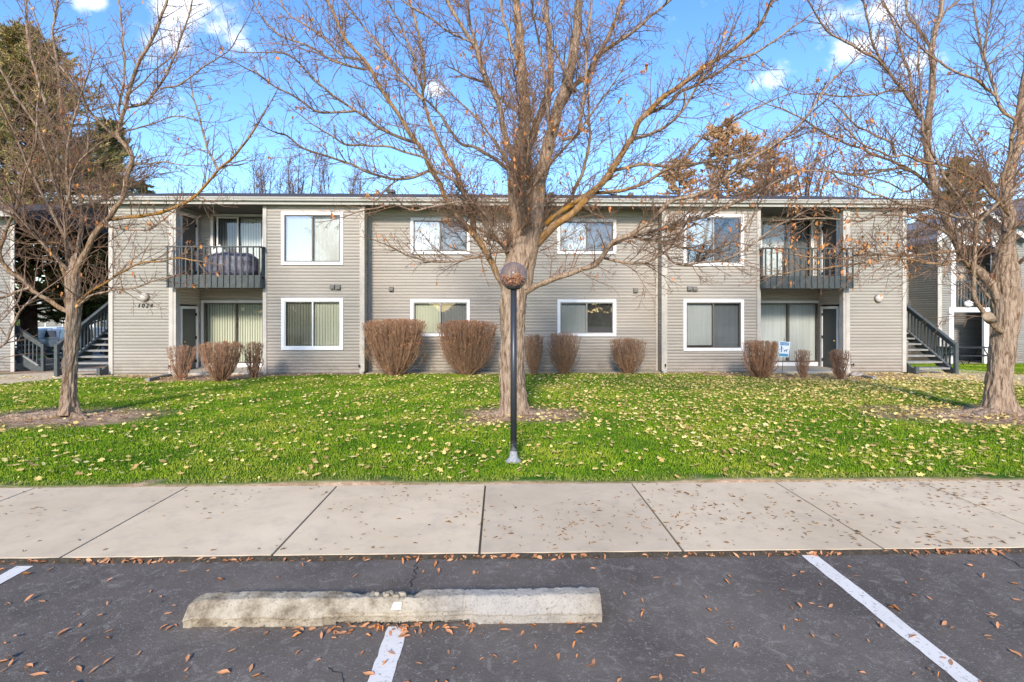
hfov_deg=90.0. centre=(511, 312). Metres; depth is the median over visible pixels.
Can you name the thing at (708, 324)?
window
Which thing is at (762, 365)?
bare shrub
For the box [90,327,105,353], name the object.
pickup truck
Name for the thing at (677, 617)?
parking lot
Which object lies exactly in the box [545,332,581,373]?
bare shrub
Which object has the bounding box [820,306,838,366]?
door
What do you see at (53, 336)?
pickup truck
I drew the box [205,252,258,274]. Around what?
covered furniture
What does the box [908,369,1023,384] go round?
path
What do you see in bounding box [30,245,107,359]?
conifer tree
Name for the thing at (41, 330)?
pickup truck
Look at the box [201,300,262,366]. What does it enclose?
sliding door
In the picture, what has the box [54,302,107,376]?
outdoor stairs
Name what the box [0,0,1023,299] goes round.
sky
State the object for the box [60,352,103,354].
parking lot
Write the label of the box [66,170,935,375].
apartment building
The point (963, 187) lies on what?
conifer tree
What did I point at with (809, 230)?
sliding door
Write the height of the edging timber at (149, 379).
0.182 m
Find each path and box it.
[0,372,109,383]
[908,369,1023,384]
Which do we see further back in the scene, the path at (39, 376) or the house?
the house
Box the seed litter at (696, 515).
[0,480,1023,551]
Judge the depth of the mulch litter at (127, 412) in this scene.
9.13 m
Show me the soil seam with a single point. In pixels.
(469, 556)
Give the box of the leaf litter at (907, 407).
[0,371,1023,482]
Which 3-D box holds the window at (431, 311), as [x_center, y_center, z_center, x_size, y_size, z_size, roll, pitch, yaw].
[-2.417,0.189,17.301,1.989,1.240,0.194,0,0,-1]
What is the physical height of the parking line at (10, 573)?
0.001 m
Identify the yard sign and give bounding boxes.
[778,338,789,370]
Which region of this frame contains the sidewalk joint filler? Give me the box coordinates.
[273,485,681,554]
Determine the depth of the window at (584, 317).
17.40 m
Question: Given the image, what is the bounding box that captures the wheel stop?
[182,586,601,627]
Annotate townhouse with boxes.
[907,198,1023,363]
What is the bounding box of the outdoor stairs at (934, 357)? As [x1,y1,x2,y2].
[906,304,958,374]
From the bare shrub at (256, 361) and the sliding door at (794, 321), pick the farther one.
the sliding door at (794, 321)
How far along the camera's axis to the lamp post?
5.99 m
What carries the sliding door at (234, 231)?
in the apartment building at (310, 298)
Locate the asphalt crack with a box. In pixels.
[409,564,417,586]
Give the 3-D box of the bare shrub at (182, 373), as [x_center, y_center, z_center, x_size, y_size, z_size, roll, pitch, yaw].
[-9.766,1.476,15.128,0.756,1.079,0.801,0,0,19]
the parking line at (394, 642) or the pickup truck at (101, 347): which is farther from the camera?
the pickup truck at (101, 347)
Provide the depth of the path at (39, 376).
16.09 m
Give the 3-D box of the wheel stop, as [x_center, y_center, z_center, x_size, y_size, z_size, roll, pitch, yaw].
[-0.660,1.681,2.949,2.333,0.149,0.203,0,0,-1]
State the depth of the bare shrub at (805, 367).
15.03 m
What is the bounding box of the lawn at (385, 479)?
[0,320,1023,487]
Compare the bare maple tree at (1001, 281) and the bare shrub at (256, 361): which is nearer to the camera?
the bare maple tree at (1001, 281)
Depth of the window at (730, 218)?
16.89 m
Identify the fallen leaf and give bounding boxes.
[30,672,46,675]
[216,669,229,673]
[363,671,374,674]
[1009,649,1021,656]
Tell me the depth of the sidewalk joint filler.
4.21 m
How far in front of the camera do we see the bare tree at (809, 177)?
32.99 m
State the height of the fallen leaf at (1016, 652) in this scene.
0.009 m
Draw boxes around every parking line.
[0,566,31,583]
[368,626,404,681]
[802,555,978,681]
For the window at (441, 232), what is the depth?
17.28 m
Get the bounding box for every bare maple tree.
[0,0,288,420]
[0,247,91,367]
[186,0,892,417]
[729,0,1023,418]
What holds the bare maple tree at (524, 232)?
on the lawn at (385, 479)
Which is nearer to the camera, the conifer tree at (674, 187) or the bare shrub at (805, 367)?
the bare shrub at (805, 367)
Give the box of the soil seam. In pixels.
[0,548,1023,563]
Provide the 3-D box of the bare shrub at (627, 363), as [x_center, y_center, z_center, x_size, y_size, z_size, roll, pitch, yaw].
[3.716,1.402,16.416,1.311,1.220,1.242,0,0,-1]
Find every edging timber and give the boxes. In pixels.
[145,374,170,381]
[861,375,876,379]
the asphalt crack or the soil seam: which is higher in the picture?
the soil seam
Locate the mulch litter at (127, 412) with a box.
[0,372,1023,426]
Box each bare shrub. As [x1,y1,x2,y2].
[166,345,196,379]
[197,340,244,381]
[244,341,263,378]
[361,319,426,375]
[436,319,499,374]
[523,334,544,373]
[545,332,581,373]
[608,337,647,373]
[741,340,780,377]
[793,349,811,378]
[827,349,851,380]
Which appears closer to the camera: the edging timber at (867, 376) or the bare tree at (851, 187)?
the edging timber at (867, 376)
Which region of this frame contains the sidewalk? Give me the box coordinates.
[0,480,1023,557]
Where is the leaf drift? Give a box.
[1,548,1021,564]
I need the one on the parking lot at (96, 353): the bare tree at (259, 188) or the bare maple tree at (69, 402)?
the bare tree at (259, 188)
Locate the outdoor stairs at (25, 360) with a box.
[15,324,61,370]
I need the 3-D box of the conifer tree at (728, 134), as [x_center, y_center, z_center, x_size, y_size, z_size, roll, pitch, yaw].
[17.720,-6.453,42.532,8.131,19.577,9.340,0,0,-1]
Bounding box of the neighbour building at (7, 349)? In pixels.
[0,204,107,371]
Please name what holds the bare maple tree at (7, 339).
on the lawn at (385, 479)
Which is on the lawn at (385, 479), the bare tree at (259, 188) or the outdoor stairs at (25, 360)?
the outdoor stairs at (25, 360)
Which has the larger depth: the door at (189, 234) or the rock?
the door at (189, 234)
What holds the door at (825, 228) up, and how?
in the apartment building at (310, 298)
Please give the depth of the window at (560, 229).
17.40 m
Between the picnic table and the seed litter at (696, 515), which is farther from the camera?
the picnic table
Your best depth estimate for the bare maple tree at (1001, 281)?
8.74 m
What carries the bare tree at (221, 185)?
on the parking lot at (96, 353)
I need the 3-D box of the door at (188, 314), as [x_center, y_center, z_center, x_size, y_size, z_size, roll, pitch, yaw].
[-10.872,0.855,17.258,0.125,2.130,0.960,0,0,-1]
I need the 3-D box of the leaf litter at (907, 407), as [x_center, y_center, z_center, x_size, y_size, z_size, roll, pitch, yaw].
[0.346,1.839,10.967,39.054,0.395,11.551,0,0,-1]
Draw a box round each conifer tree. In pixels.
[0,17,142,362]
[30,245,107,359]
[53,116,156,354]
[134,181,154,193]
[655,158,704,194]
[692,113,771,195]
[740,148,808,195]
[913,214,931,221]
[914,156,999,221]
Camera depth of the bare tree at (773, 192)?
36.38 m
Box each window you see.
[281,212,342,264]
[281,298,343,349]
[410,218,469,253]
[410,299,469,335]
[557,219,615,253]
[557,299,615,335]
[683,214,743,265]
[683,299,743,350]
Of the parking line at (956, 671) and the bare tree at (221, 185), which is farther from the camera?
the bare tree at (221, 185)
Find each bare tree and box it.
[202,161,251,192]
[242,138,299,192]
[279,127,332,193]
[308,138,370,193]
[746,107,809,195]
[781,104,852,195]
[813,141,874,196]
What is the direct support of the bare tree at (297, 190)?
on the parking lot at (96, 353)
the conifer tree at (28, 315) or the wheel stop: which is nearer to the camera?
the wheel stop
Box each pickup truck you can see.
[15,327,79,353]
[41,328,79,349]
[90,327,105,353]
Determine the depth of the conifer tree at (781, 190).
45.64 m
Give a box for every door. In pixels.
[180,211,197,274]
[180,306,197,369]
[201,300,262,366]
[210,214,262,274]
[761,218,813,275]
[761,301,818,365]
[820,214,838,275]
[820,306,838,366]
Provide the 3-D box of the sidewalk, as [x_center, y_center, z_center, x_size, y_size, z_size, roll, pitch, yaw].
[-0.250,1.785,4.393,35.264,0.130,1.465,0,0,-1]
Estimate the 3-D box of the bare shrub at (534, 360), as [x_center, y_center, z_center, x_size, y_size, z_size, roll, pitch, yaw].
[0.670,1.341,16.315,0.836,1.320,0.854,0,0,-1]
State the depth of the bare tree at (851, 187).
36.49 m
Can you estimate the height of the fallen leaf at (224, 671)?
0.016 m
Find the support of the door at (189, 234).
in the apartment building at (310, 298)
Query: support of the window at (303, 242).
in the apartment building at (310, 298)
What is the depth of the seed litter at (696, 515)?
4.32 m
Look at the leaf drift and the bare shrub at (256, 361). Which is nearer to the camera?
the leaf drift
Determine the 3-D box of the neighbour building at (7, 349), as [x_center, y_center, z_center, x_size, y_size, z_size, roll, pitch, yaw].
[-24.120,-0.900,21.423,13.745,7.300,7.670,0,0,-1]
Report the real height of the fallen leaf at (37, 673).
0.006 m
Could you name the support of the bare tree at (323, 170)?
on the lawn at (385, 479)
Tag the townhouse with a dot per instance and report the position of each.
(925, 298)
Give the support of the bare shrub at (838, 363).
on the lawn at (385, 479)
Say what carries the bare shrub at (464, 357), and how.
on the lawn at (385, 479)
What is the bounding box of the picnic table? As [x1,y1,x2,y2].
[936,346,987,364]
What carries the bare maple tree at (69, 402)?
on the lawn at (385, 479)
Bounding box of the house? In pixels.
[37,300,103,327]
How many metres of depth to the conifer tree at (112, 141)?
29.16 m
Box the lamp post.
[500,262,527,463]
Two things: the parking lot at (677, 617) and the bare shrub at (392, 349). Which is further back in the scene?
the bare shrub at (392, 349)
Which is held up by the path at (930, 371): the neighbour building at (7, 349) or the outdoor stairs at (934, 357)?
the outdoor stairs at (934, 357)
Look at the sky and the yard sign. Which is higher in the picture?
the sky
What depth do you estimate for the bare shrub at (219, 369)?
14.17 m
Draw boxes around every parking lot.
[0,552,1023,681]
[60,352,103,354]
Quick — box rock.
[849,371,863,377]
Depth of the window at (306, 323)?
16.67 m

